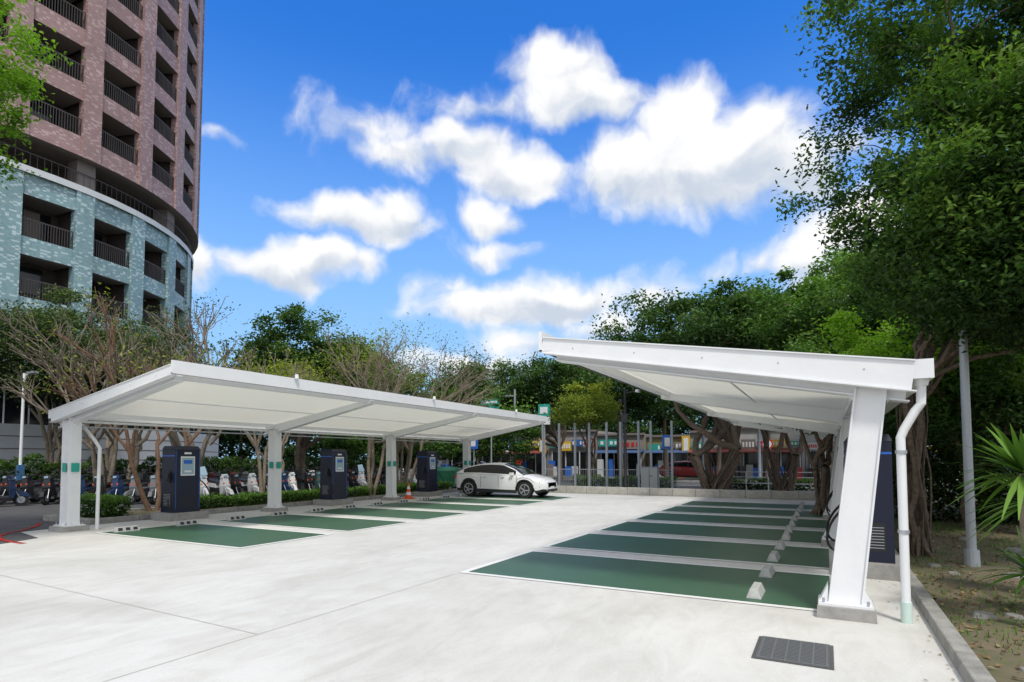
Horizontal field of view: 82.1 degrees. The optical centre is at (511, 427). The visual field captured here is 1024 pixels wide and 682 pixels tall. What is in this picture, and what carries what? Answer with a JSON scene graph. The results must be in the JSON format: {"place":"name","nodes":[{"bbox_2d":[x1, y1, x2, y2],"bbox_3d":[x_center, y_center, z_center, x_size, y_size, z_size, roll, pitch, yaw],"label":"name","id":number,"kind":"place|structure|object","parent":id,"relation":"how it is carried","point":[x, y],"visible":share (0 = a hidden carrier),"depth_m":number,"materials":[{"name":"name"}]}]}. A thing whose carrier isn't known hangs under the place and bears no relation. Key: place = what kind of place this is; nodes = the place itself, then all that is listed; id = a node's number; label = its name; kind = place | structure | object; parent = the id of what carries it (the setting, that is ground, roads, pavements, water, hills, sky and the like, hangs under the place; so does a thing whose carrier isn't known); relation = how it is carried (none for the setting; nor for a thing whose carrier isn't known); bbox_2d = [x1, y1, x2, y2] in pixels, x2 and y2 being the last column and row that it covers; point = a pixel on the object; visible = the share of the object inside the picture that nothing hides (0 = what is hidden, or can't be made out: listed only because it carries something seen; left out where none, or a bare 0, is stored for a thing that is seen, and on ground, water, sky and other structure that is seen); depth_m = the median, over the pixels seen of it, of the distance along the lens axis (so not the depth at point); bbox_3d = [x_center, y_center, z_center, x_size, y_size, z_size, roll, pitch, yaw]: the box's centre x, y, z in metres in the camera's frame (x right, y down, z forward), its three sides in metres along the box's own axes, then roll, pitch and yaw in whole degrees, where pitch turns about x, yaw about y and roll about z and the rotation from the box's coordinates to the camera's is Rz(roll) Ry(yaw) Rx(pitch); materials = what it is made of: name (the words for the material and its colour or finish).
{"place":"outdoors","nodes":[
{"label":"outdoors","id":0,"kind":"place"},
{"bbox_2d":[0,498,154,543],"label":"asphalt driveway","id":1,"kind":"structure","parent":0,"point":[14,517],"depth_m":16.46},
{"bbox_2d":[0,469,30,505],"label":"motor scooter","id":2,"kind":"object","parent":1,"relation":"on","point":[20,498],"visible":1,"depth_m":20.33,"materials":[{"name":"blue plastic"}]},
{"bbox_2d":[0,469,43,504],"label":"motor scooter","id":3,"kind":"object","parent":1,"relation":"on","point":[4,488],"visible":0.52,"depth_m":21.08,"materials":[{"name":"black plastic"}]},
{"bbox_2d":[15,371,38,480],"bbox_3d":[-18.847,0.316,22.826,1.000,5.038,0.200,-2,-3,28],"label":"street lamp","id":4,"kind":"object","parent":1,"relation":"on","point":[20,467],"visible":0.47,"depth_m":22.96,"materials":[{"name":"metal"}]},
{"bbox_2d":[16,469,58,501],"bbox_3d":[-17.426,2.145,21.570,0.778,1.258,1.923,-6,-3,4],"label":"motor scooter","id":5,"kind":"object","parent":1,"relation":"on","point":[26,484],"visible":0.52,"depth_m":21.17,"materials":[{"name":"black plastic"}]},
{"bbox_2d":[35,469,60,504],"bbox_3d":[-16.777,2.144,21.554,0.778,1.258,1.923,-5,-2,-14],"label":"motor scooter","id":6,"kind":"object","parent":1,"relation":"on","point":[50,488],"visible":0.74,"depth_m":21.07,"materials":[{"name":"black plastic"}]},
{"bbox_2d":[0,283,169,474],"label":"street tree","id":7,"kind":"object","parent":1,"relation":"on","point":[51,446],"visible":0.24,"depth_m":25.44,"materials":[{"name":"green plant"}]},
{"bbox_2d":[0,292,183,502],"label":"bare branch tree","id":8,"kind":"object","parent":1,"relation":"on","point":[58,364],"visible":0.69,"depth_m":20.60,"materials":[{"name":"brown plant"}]},
{"bbox_2d":[80,469,117,498],"bbox_3d":[-15.531,2.153,21.709,0.778,1.258,2.018,-7,-4,12],"label":"motor scooter","id":9,"kind":"object","parent":1,"relation":"on","point":[83,488],"visible":0.16,"depth_m":21.29,"materials":[{"name":"blue plastic"}]},
{"bbox_2d":[86,468,129,504],"bbox_3d":[-14.853,2.150,21.661,0.778,1.258,1.923,-7,-4,13],"label":"motor scooter","id":10,"kind":"object","parent":1,"relation":"on","point":[102,489],"visible":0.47,"depth_m":21.23,"materials":[{"name":"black plastic"}]},
{"bbox_2d":[106,469,147,501],"bbox_3d":[-14.276,2.155,21.746,0.778,1.258,2.018,-6,-3,2],"label":"motor scooter","id":11,"kind":"object","parent":1,"relation":"on","point":[119,486],"visible":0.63,"depth_m":21.26,"materials":[{"name":"blue plastic"}]},
{"bbox_2d":[55,313,215,479],"bbox_3d":[-15.935,-1.084,25.677,6.201,8.333,5.759,-2,-3,28],"label":"street tree","id":12,"kind":"object","parent":1,"relation":"on","point":[139,441],"visible":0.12,"depth_m":25.17,"materials":[{"name":"brown plant"}]},
{"bbox_2d":[123,468,161,504],"bbox_3d":[-13.567,2.152,21.694,0.778,1.258,1.923,-7,-4,9],"label":"motor scooter","id":13,"kind":"object","parent":1,"relation":"on","point":[133,491],"visible":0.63,"depth_m":21.18,"materials":[{"name":"grey plastic"}]},
{"bbox_2d":[142,470,161,504],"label":"motor scooter","id":14,"kind":"object","parent":1,"relation":"on","point":[152,494],"visible":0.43,"depth_m":21.16,"materials":[{"name":"grey plastic"}]},
{"bbox_2d":[88,288,285,466],"bbox_3d":[-13.101,-1.182,22.954,8.922,8.239,6.534,-1,-3,18],"label":"bare branch tree","id":15,"kind":"object","parent":1,"relation":"on","point":[173,438],"visible":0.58,"depth_m":22.05,"materials":[{"name":"brown plant"}]},
{"bbox_2d":[200,466,213,496],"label":"motor scooter","id":16,"kind":"object","parent":1,"relation":"on","point":[203,477],"visible":0.32,"depth_m":21.66,"materials":[{"name":"white plastic"}]},
{"bbox_2d":[0,452,416,480],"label":"hedge","id":17,"kind":"object","parent":1,"relation":"on","point":[6,465],"visible":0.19,"depth_m":28.23,"materials":[{"name":"green plant"}]},
{"bbox_2d":[207,468,233,497],"bbox_3d":[-11.251,2.202,22.645,1.923,1.258,0.778,-2,2,38],"label":"motor scooter","id":18,"kind":"object","parent":1,"relation":"on","point":[221,485],"visible":0.81,"depth_m":22.33,"materials":[{"name":"white plastic"}]},
{"bbox_2d":[218,468,244,495],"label":"motor scooter","id":19,"kind":"object","parent":1,"relation":"on","point":[235,483],"visible":0.55,"depth_m":23.00,"materials":[{"name":"black plastic"}]},
{"bbox_2d":[239,469,258,494],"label":"motor scooter","id":20,"kind":"object","parent":1,"relation":"on","point":[250,483],"visible":0.54,"depth_m":23.69,"materials":[{"name":"white plastic"}]},
{"bbox_2d":[43,489,458,524],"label":"kerb","id":21,"kind":"structure","parent":1,"relation":"on","point":[86,521],"depth_m":17.61,"materials":[{"name":"concrete"}]},
{"bbox_2d":[258,467,292,491],"bbox_3d":[-10.066,2.332,25.141,2.018,1.258,0.778,-2,2,33],"label":"motor scooter","id":22,"kind":"object","parent":1,"relation":"on","point":[284,484],"visible":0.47,"depth_m":24.76,"materials":[{"name":"blue plastic"}]},
{"bbox_2d":[231,359,326,472],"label":"street tree","id":23,"kind":"object","parent":1,"relation":"on","point":[278,372],"visible":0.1,"depth_m":24.78,"materials":[{"name":"green plant"}]},
{"bbox_2d":[286,467,299,491],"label":"motor scooter","id":24,"kind":"object","parent":1,"relation":"on","point":[292,481],"visible":0.62,"depth_m":25.26,"materials":[{"name":"white plastic"}]},
{"bbox_2d":[296,467,315,490],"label":"motor scooter","id":25,"kind":"object","parent":1,"relation":"on","point":[306,482],"visible":0.75,"depth_m":26.12,"materials":[{"name":"black plastic"}]},
{"bbox_2d":[310,468,319,488],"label":"motor scooter","id":26,"kind":"object","parent":1,"relation":"on","point":[316,481],"visible":0.32,"depth_m":26.64,"materials":[{"name":"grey plastic"}]},
{"bbox_2d":[224,301,410,475],"bbox_3d":[-10.849,-1.925,33.257,10.609,10.784,9.450,1,-3,-20],"label":"ficus tree","id":27,"kind":"object","parent":1,"relation":"on","point":[296,317],"visible":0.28,"depth_m":31.63,"materials":[{"name":"green plant"}]},
{"bbox_2d":[347,466,360,487],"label":"motor scooter","id":28,"kind":"object","parent":1,"relation":"on","point":[352,476],"visible":0.47,"depth_m":28.38,"materials":[{"name":"black plastic"}]},
{"bbox_2d":[353,464,366,486],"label":"motor scooter","id":29,"kind":"object","parent":1,"relation":"on","point":[360,478],"visible":0.48,"depth_m":29.03,"materials":[{"name":"white plastic"}]},
{"bbox_2d":[353,363,459,483],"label":"street tree","id":30,"kind":"object","parent":1,"relation":"on","point":[399,443],"visible":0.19,"depth_m":29.60,"materials":[{"name":"green plant"}]},
{"bbox_2d":[437,467,459,488],"bbox_3d":[-3.600,2.687,31.402,1.462,1.199,1.020,0,-3,8],"label":"garbage dumpster","id":31,"kind":"object","parent":1,"relation":"on","point":[448,473],"visible":0.4,"depth_m":30.93,"materials":[{"name":"green"}]},
{"bbox_2d":[82,488,450,517],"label":"planting strip soil","id":32,"kind":"structure","parent":0,"point":[138,512],"depth_m":17.94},
{"bbox_2d":[80,492,132,517],"bbox_3d":[-10.918,2.058,15.763,1.260,0.738,0.999,-2,-3,28],"label":"hedge","id":33,"kind":"object","parent":32,"relation":"on","point":[111,503],"visible":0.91,"depth_m":15.61,"materials":[{"name":"green plant"}]},
{"bbox_2d":[19,269,260,510],"bbox_3d":[-10.469,-0.839,17.894,5.221,7.010,6.164,0,-3,1],"label":"bare branch tree","id":34,"kind":"object","parent":32,"relation":"on","point":[111,341],"visible":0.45,"depth_m":16.66,"materials":[{"name":"brown plant"}]},
{"bbox_2d":[164,332,330,503],"bbox_3d":[-9.290,-0.280,20.825,5.355,6.187,4.508,1,-3,-26],"label":"bare branch tree","id":35,"kind":"object","parent":32,"relation":"on","point":[255,441],"visible":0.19,"depth_m":20.58,"materials":[{"name":"brown plant"}]},
{"bbox_2d":[200,479,453,508],"bbox_3d":[-6.756,2.601,23.972,1.077,0.590,14.397,-2,-3,28],"label":"hedge","id":36,"kind":"object","parent":32,"relation":"on","point":[243,498],"visible":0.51,"depth_m":21.10,"materials":[{"name":"green plant"}]},
{"bbox_2d":[305,313,445,495],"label":"bare branch tree","id":37,"kind":"object","parent":32,"relation":"on","point":[370,448],"visible":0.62,"depth_m":24.41,"materials":[{"name":"brown plant"}]},
{"bbox_2d":[335,324,517,484],"bbox_3d":[-4.016,-1.002,27.531,8.132,8.358,9.232,0,-3,-6],"label":"bare branch tree","id":38,"kind":"object","parent":32,"relation":"on","point":[409,446],"visible":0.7,"depth_m":27.28,"materials":[{"name":"brown plant"}]},
{"bbox_2d":[0,492,963,681],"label":"concrete parking lot","id":39,"kind":"structure","parent":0,"point":[457,626],"depth_m":6.19,"materials":[{"name":"concrete"}]},
{"bbox_2d":[113,525,139,532],"bbox_3d":[-8.711,2.279,13.284,0.164,0.110,0.515,-2,-3,30],"label":"wheel stop","id":40,"kind":"object","parent":39,"relation":"on","point":[126,528],"visible":1,"depth_m":13.23,"materials":[{"name":"concrete"}]},
{"bbox_2d":[150,446,211,521],"bbox_3d":[-8.982,1.488,16.020,0.959,1.980,1.134,-2,-3,28],"label":"ev charger","id":41,"kind":"object","parent":39,"relation":"on","point":[180,491],"visible":1,"depth_m":15.80,"materials":[{"name":"metal"}]},
{"bbox_2d":[48,360,546,532],"bbox_3d":[-4.555,0.872,20.070,4.819,3.660,17.410,-2,-3,28],"label":"parking canopy","id":42,"kind":"object","parent":39,"relation":"on","point":[175,393],"visible":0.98,"depth_m":15.75,"materials":[{"name":"metal"}]},
{"bbox_2d":[2,498,631,681],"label":"concrete joint","id":43,"kind":"object","parent":39,"relation":"on","point":[237,629],"visible":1,"depth_m":6.25,"materials":[{"name":"grey"}]},
{"bbox_2d":[95,494,571,547],"bbox_3d":[-3.255,2.630,19.005,4.850,0.004,16.320,-2,-3,28],"label":"parking stall marking","id":44,"kind":"object","parent":39,"relation":"on","point":[222,535],"visible":0.84,"depth_m":14.83,"materials":[{"name":"green paint"}]},
{"bbox_2d":[313,449,355,505],"bbox_3d":[-6.321,1.749,20.997,0.959,1.980,1.134,-2,-3,28],"label":"ev charger","id":45,"kind":"object","parent":39,"relation":"on","point":[333,477],"visible":1,"depth_m":20.76,"materials":[{"name":"metal"}]},
{"bbox_2d":[412,451,443,496],"bbox_3d":[-3.684,2.008,25.930,0.959,1.980,1.134,-2,-3,28],"label":"ev charger","id":46,"kind":"object","parent":39,"relation":"on","point":[427,481],"visible":1,"depth_m":25.68,"materials":[{"name":"metal"}]},
{"bbox_2d":[454,462,557,497],"bbox_3d":[-0.258,2.255,25.845,4.480,1.473,2.040,-2,-3,28],"label":"parked car","id":47,"kind":"object","parent":39,"relation":"on","point":[502,477],"visible":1,"depth_m":25.14,"materials":[{"name":"white metal"}]},
{"bbox_2d":[460,501,829,610],"bbox_3d":[5.148,2.395,14.524,4.700,0.004,16.320,-2,-3,28],"label":"parking stall marking","id":48,"kind":"object","parent":39,"relation":"on","point":[794,590],"visible":0.8,"depth_m":9.54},
{"bbox_2d":[538,331,934,623],"bbox_3d":[6.328,0.741,14.332,4.255,3.320,17.460,-2,-3,28],"label":"parking canopy","id":49,"kind":"object","parent":39,"relation":"on","point":[854,399],"visible":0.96,"depth_m":6.57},
{"bbox_2d":[895,379,928,623],"bbox_3d":[4.027,0.723,5.870,0.311,2.470,0.141,-2,-3,28],"label":"downpipe","id":50,"kind":"object","parent":49,"relation":"attached to","point":[903,529],"visible":0.97,"depth_m":5.89,"materials":[{"name":"white paint"}]},
{"bbox_2d":[746,582,764,599],"bbox_3d":[2.942,1.955,7.090,0.164,0.110,0.515,-2,-3,29],"label":"wheel stop","id":51,"kind":"object","parent":39,"relation":"on","point":[756,590],"visible":1,"depth_m":6.91,"materials":[{"name":"concrete"}]},
{"bbox_2d":[759,564,774,577],"bbox_3d":[3.613,2.019,8.321,0.164,0.110,0.515,-2,-3,30],"label":"wheel stop","id":52,"kind":"object","parent":39,"relation":"on","point":[767,570],"visible":1,"depth_m":8.14,"materials":[{"name":"concrete"}]},
{"bbox_2d":[767,551,779,561],"bbox_3d":[4.261,2.085,9.570,0.164,0.110,0.515,-2,-3,29],"label":"wheel stop","id":53,"kind":"object","parent":39,"relation":"on","point":[773,556],"visible":1,"depth_m":9.38,"materials":[{"name":"concrete"}]},
{"bbox_2d":[751,636,833,669],"bbox_3d":[2.386,1.893,4.982,0.600,0.024,0.660,-2,-3,28],"label":"drain grate","id":54,"kind":"object","parent":39,"relation":"on","point":[800,653],"visible":1,"depth_m":4.92,"materials":[{"name":"grey"}]},
{"bbox_2d":[758,319,867,514],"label":"ficus tree","id":55,"kind":"object","parent":39,"relation":"on","point":[821,485],"visible":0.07,"depth_m":17.50,"materials":[{"name":"brown plant"}]},
{"bbox_2d":[826,434,899,580],"bbox_3d":[5.103,1.098,8.566,0.959,1.980,1.134,-2,-3,28],"label":"ev charger","id":56,"kind":"object","parent":39,"relation":"on","point":[884,562],"visible":0.38,"depth_m":8.13,"materials":[{"name":"metal"}]},
{"bbox_2d":[895,549,995,681],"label":"kerb","id":57,"kind":"structure","parent":39,"relation":"on","point":[969,666],"depth_m":5.06,"materials":[{"name":"concrete"}]},
{"bbox_2d":[191,0,1022,461],"label":"sky","id":58,"kind":"structure","parent":0,"point":[491,170],"materials":[{"name":"blue"}]},
{"bbox_2d":[218,462,1005,500],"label":"ground","id":59,"kind":"structure","parent":0,"point":[688,478],"depth_m":48.95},
{"bbox_2d":[0,0,83,189],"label":"camphor tree","id":60,"kind":"object","parent":59,"relation":"on","point":[15,79],"visible":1,"depth_m":10.57,"materials":[{"name":"green plant"}]},
{"bbox_2d":[0,0,218,480],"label":"apartment tower","id":61,"kind":"structure","parent":59,"relation":"on","point":[111,194],"depth_m":34.17,"materials":[{"name":"brown tile"}]},
{"bbox_2d":[437,448,480,466],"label":"shop building","id":62,"kind":"structure","parent":59,"relation":"on","point":[442,463],"depth_m":62.14,"materials":[{"name":"white glass"}]},
{"bbox_2d":[214,382,725,468],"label":"distant tree row","id":63,"kind":"object","parent":59,"relation":"on","point":[236,441],"visible":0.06,"depth_m":64.11,"materials":[{"name":"green plant"}]},
{"bbox_2d":[481,435,513,462],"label":"shop building","id":64,"kind":"structure","parent":59,"relation":"on","point":[500,459],"depth_m":60.25,"materials":[{"name":"grey glass"}]},
{"bbox_2d":[511,434,549,474],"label":"shop building","id":65,"kind":"structure","parent":59,"relation":"on","point":[534,464],"depth_m":58.16,"materials":[{"name":"grey glass"}]},
{"bbox_2d":[474,351,602,480],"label":"street tree","id":66,"kind":"object","parent":59,"relation":"on","point":[529,381],"visible":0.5,"depth_m":43.87,"materials":[{"name":"green plant"}]},
{"bbox_2d":[547,430,612,475],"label":"shop building","id":67,"kind":"structure","parent":59,"relation":"on","point":[568,453],"depth_m":56.42,"materials":[{"name":"grey glass"}]},
{"bbox_2d":[543,377,623,485],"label":"street tree","id":68,"kind":"object","parent":59,"relation":"on","point":[578,409],"visible":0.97,"depth_m":30.86,"materials":[{"name":"green plant"}]},
{"bbox_2d":[573,473,676,487],"bbox_3d":[5.899,2.839,30.897,5.488,1.041,0.892,0,-3,0],"label":"hedge","id":69,"kind":"object","parent":59,"relation":"on","point":[613,482],"visible":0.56,"depth_m":30.70,"materials":[{"name":"green plant"}]},
{"bbox_2d":[618,389,639,486],"bbox_3d":[5.375,0.645,26.831,0.910,4.800,0.361,-2,-3,28],"label":"security camera pole","id":70,"kind":"object","parent":59,"relation":"on","point":[624,418],"visible":1,"depth_m":26.94,"materials":[{"name":"grey metal"}]},
{"bbox_2d":[429,355,831,483],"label":"street tree row","id":71,"kind":"object","parent":59,"relation":"on","point":[641,404],"visible":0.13,"depth_m":40.03,"materials":[{"name":"green plant"}]},
{"bbox_2d":[549,486,815,500],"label":"concrete wall","id":72,"kind":"structure","parent":59,"relation":"on","point":[761,494],"depth_m":25.38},
{"bbox_2d":[659,461,714,478],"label":"street car","id":73,"kind":"object","parent":59,"relation":"on","point":[683,468],"visible":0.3,"depth_m":45.86,"materials":[{"name":"red metal"}]},
{"bbox_2d":[757,429,761,478],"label":"utility pole","id":74,"kind":"object","parent":59,"relation":"on","point":[759,452],"visible":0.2,"depth_m":43.88,"materials":[{"name":"grey metal"}]},
{"bbox_2d":[729,477,813,490],"bbox_3d":[12.313,2.825,29.297,5.562,0.860,0.974,0,-3,0],"label":"hedge","id":75,"kind":"object","parent":59,"relation":"on","point":[765,486],"visible":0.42,"depth_m":29.04,"materials":[{"name":"green plant"}]},
{"bbox_2d":[596,433,648,476],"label":"shop building","id":76,"kind":"structure","parent":0,"point":[632,461],"depth_m":53.91,"materials":[{"name":"blue glass"}]},
{"bbox_2d":[644,434,689,477],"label":"shop building","id":77,"kind":"structure","parent":0,"point":[681,446],"depth_m":52.67,"materials":[{"name":"grey glass"}]},
{"bbox_2d":[688,430,739,477],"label":"shop building","id":78,"kind":"structure","parent":0,"point":[724,451],"depth_m":50.24,"materials":[{"name":"grey glass"}]},
{"bbox_2d":[554,479,977,491],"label":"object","id":79,"kind":"structure","parent":0,"point":[678,485],"depth_m":37.40,"materials":[{"name":"concrete"}]},
{"bbox_2d":[311,385,549,467],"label":"roadside tree row","id":80,"kind":"object","parent":79,"relation":"on","point":[454,451],"visible":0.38,"depth_m":39.68,"materials":[{"name":"green plant"}]},
{"bbox_2d":[538,404,549,475],"bbox_3d":[1.988,1.024,35.973,0.750,5.000,0.210,-2,-3,28],"label":"bus stop sign","id":81,"kind":"object","parent":79,"relation":"on","point":[544,408],"visible":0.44,"depth_m":35.94,"materials":[{"name":"grey metal"}]},
{"bbox_2d":[662,435,670,486],"bbox_3d":[8.993,1.919,33.933,0.600,3.000,0.141,-2,-3,28],"label":"traffic sign","id":82,"kind":"object","parent":79,"relation":"on","point":[666,441],"visible":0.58,"depth_m":33.93,"materials":[{"name":"blue metal"}]},
{"bbox_2d":[739,426,805,478],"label":"shop building","id":83,"kind":"structure","parent":0,"point":[748,441],"depth_m":48.58,"materials":[{"name":"grey glass"}]},
{"bbox_2d":[805,436,833,479],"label":"shop building","id":84,"kind":"structure","parent":0,"point":[813,446],"depth_m":47.24,"materials":[{"name":"grey glass"}]},
{"bbox_2d":[894,500,1023,681],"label":"soil planting bed","id":85,"kind":"object","parent":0,"point":[1006,671],"depth_m":7.33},
{"bbox_2d":[730,211,916,504],"bbox_3d":[13.949,-2.628,20.846,11.234,10.882,8.476,1,-3,-20],"label":"camphor tree","id":86,"kind":"object","parent":85,"relation":"on","point":[790,312],"visible":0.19,"depth_m":20.50,"materials":[{"name":"green plant"}]},
{"bbox_2d":[770,0,1023,557],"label":"ficus tree","id":87,"kind":"object","parent":85,"relation":"on","point":[949,261],"visible":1,"depth_m":8.65,"materials":[{"name":"green plant"}]},
{"bbox_2d":[809,306,1023,528],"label":"broadleaf tree","id":88,"kind":"object","parent":85,"relation":"on","point":[879,347],"visible":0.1,"depth_m":13.61,"materials":[{"name":"green plant"}]},
{"bbox_2d":[882,340,1023,479],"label":"ficus tree","id":89,"kind":"object","parent":85,"relation":"on","point":[942,422],"visible":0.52,"depth_m":12.44,"materials":[{"name":"green plant"}]},
{"bbox_2d":[892,403,1016,513],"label":"ficus tree","id":90,"kind":"object","parent":85,"relation":"on","point":[984,464],"depth_m":17.97,"materials":[{"name":"green plant"}]},
{"bbox_2d":[892,452,1018,524],"bbox_3d":[13.714,1.512,14.531,7.347,2.041,1.521,-1,-3,23],"label":"hedge","id":91,"kind":"object","parent":85,"relation":"on","point":[951,480],"visible":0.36,"depth_m":15.07,"materials":[{"name":"green plant"}]},
{"bbox_2d":[888,512,1023,680],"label":"leaf litter","id":92,"kind":"object","parent":85,"relation":"on","point":[973,644],"visible":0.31,"depth_m":7.77,"materials":[{"name":"brown plant"}]},
{"bbox_2d":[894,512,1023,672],"bbox_3d":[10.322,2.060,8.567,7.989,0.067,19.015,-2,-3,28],"label":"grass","id":93,"kind":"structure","parent":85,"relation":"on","point":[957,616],"depth_m":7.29,"materials":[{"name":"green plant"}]},
{"bbox_2d":[958,324,980,566],"bbox_3d":[7.050,-0.682,9.148,0.207,5.600,0.207,-2,-3,28],"label":"light pole","id":94,"kind":"object","parent":85,"relation":"on","point":[971,555],"visible":0.77,"depth_m":9.05,"materials":[{"name":"grey"}]},
{"bbox_2d":[927,537,1023,671],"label":"scattered stones","id":95,"kind":"object","parent":85,"relation":"on","point":[984,615],"visible":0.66,"depth_m":6.14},
{"bbox_2d":[943,423,1023,551],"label":"yucca plant","id":96,"kind":"object","parent":85,"relation":"on","point":[1013,456],"visible":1,"depth_m":5.71,"materials":[{"name":"green plant"}]},
{"bbox_2d":[953,457,1017,542],"bbox_3d":[6.221,1.112,6.945,1.665,1.817,1.406,-2,-3,28],"label":"yucca plant","id":97,"kind":"object","parent":85,"relation":"on","point":[1011,511],"visible":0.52,"depth_m":7.05,"materials":[{"name":"green plant"}]},
{"bbox_2d":[969,525,1023,596],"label":"yucca plant","id":98,"kind":"object","parent":85,"relation":"on","point":[1020,562],"visible":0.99,"depth_m":6.41,"materials":[{"name":"green plant"}]},
{"label":"sidewalk","id":99,"kind":"structure","parent":0,"visible":0},
{"bbox_2d":[542,421,673,487],"bbox_3d":[4.705,1.461,29.794,6.742,3.500,0.110,-1,-3,22],"label":"sports court fence","id":100,"kind":"object","parent":99,"relation":"on","point":[589,475],"visible":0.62,"depth_m":29.77,"materials":[{"name":"grey metal"}]},
{"bbox_2d":[640,467,659,487],"bbox_3d":[6.800,2.536,28.907,0.900,1.240,0.500,-2,-3,28],"label":"utility cabinet","id":101,"kind":"object","parent":99,"relation":"on","point":[649,477],"visible":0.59,"depth_m":28.73,"materials":[{"name":"grey"}]},
{"bbox_2d":[582,273,838,489],"bbox_3d":[9.851,-2.100,26.519,12.860,10.573,10.745,0,-3,-2],"label":"ficus tree","id":102,"kind":"object","parent":99,"relation":"on","point":[708,324],"visible":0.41,"depth_m":25.61,"materials":[{"name":"green plant"}]},
{"bbox_2d":[760,352,828,490],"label":"ficus tree","id":103,"kind":"object","parent":99,"relation":"on","point":[779,483],"visible":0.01,"depth_m":26.71,"materials":[{"name":"brown plant"}]},
{"bbox_2d":[733,471,1006,493],"bbox_3d":[19.894,2.421,24.427,21.060,1.022,0.060,-2,-3,28],"label":"street railing","id":104,"kind":"object","parent":99,"relation":"on","point":[746,483],"visible":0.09,"depth_m":28.50,"materials":[{"name":"metal"}]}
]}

